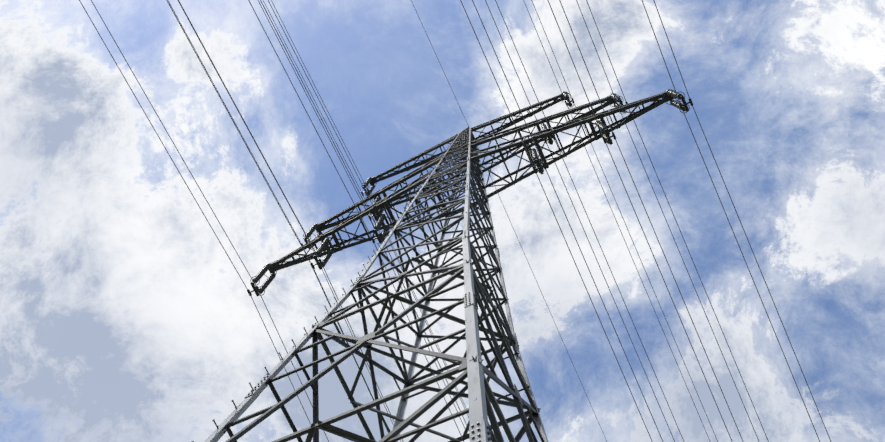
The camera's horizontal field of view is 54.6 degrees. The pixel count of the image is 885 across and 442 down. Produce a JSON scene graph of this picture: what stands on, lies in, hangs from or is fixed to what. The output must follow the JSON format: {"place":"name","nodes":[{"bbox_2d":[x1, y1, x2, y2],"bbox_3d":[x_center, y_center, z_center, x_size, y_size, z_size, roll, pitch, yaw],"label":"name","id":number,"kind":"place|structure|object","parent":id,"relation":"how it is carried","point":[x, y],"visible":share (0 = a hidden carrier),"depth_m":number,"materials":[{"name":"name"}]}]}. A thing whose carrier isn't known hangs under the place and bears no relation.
{"place":"outdoors","nodes":[
{"label":"outdoors","id":0,"kind":"place"},
{"bbox_2d":[0,0,884,441],"label":"sky","id":1,"kind":"structure","parent":0,"point":[125,317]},
{"label":"ground","id":2,"kind":"structure","parent":0,"visible":0},
{"bbox_2d":[191,89,692,441],"bbox_3d":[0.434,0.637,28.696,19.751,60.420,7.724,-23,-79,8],"label":"transmission tower","id":3,"kind":"structure","parent":2,"relation":"on","point":[480,395],"depth_m":22.00,"materials":[{"name":"metal"}]},
{"bbox_2d":[79,0,830,441],"bbox_3d":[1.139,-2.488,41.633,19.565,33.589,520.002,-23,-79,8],"label":"power lines","id":4,"kind":"object","parent":3,"relation":"attached to","point":[499,196],"visible":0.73,"depth_m":35.36,"materials":[{"name":"metal"}]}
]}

